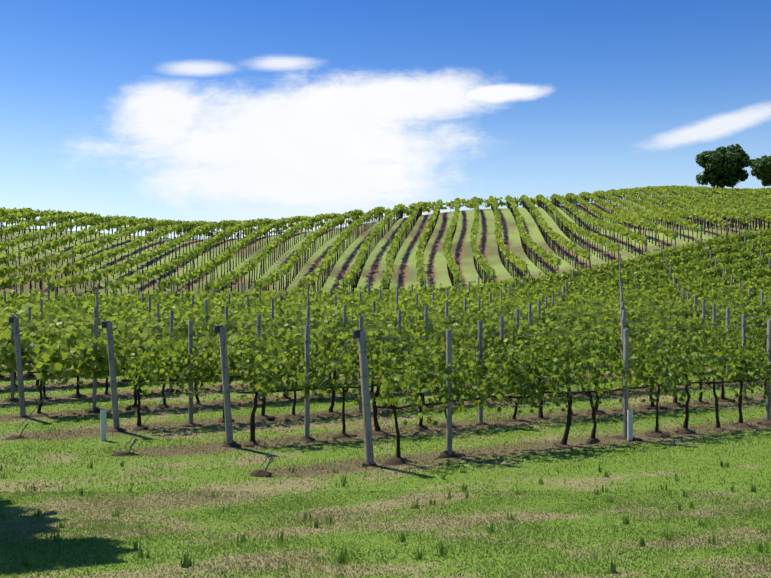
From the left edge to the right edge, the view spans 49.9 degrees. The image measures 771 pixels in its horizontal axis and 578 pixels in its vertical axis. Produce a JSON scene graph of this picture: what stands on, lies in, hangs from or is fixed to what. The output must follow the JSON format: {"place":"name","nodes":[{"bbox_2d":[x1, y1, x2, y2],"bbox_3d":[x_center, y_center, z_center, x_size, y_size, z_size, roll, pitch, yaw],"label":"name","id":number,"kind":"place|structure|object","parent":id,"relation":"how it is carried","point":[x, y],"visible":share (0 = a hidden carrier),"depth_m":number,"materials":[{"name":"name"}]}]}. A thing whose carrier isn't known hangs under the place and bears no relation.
{"place":"outdoors","nodes":[
{"label":"outdoors","id":0,"kind":"place"},
{"bbox_2d":[0,196,770,577],"bbox_3d":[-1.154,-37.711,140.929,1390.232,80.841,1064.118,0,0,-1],"label":"ground","id":1,"kind":"structure","parent":0,"point":[404,274],"depth_m":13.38,"materials":[{"name":"green plant"}]},
{"bbox_2d":[1,185,763,293],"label":"trellis posts","id":2,"kind":"object","parent":1,"relation":"on","point":[364,243],"visible":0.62,"depth_m":67.41,"materials":[{"name":"grey wood"}]},
{"bbox_2d":[0,248,765,457],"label":"vine trunks","id":3,"kind":"object","parent":1,"relation":"on","point":[394,408],"visible":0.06,"depth_m":15.89,"materials":[{"name":"brown wood"}]},
{"bbox_2d":[0,459,767,573],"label":"grass tufts","id":4,"kind":"object","parent":1,"relation":"on","point":[187,562],"visible":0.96,"depth_m":8.13,"materials":[{"name":"green plant"}]},
{"bbox_2d":[0,226,770,425],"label":"vine canopy","id":5,"kind":"object","parent":1,"relation":"on","point":[597,290],"visible":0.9,"depth_m":22.16,"materials":[{"name":"green plant"}]},
{"bbox_2d":[2,303,770,403],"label":"vine shoots","id":6,"kind":"object","parent":5,"relation":"attached to","point":[569,388],"visible":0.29,"depth_m":17.18,"materials":[{"name":"green plant"}]},
{"bbox_2d":[0,227,770,470],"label":"trellis posts","id":7,"kind":"object","parent":1,"relation":"on","point":[364,391],"visible":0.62,"depth_m":16.38,"materials":[{"name":"wood"}]},
{"bbox_2d":[0,342,770,476],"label":"soil mounds","id":8,"kind":"object","parent":1,"relation":"on","point":[445,454],"visible":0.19,"depth_m":16.48,"materials":[{"name":"brown soil"}]},
{"bbox_2d":[0,185,770,296],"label":"vine","id":9,"kind":"object","parent":1,"relation":"on","point":[742,213],"depth_m":70.18,"materials":[{"name":"green plant"}]},
{"bbox_2d":[695,144,750,187],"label":"tree","id":10,"kind":"object","parent":1,"relation":"on","point":[730,163],"depth_m":146.65,"materials":[{"name":"green plant"}]},
{"bbox_2d":[748,155,770,186],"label":"tree","id":11,"kind":"object","parent":1,"relation":"on","point":[761,170],"depth_m":149.76,"materials":[{"name":"green plant"}]},
{"bbox_2d":[0,0,770,238],"label":"sky","id":12,"kind":"structure","parent":0,"point":[218,111],"materials":[{"name":"blue"}]}
]}

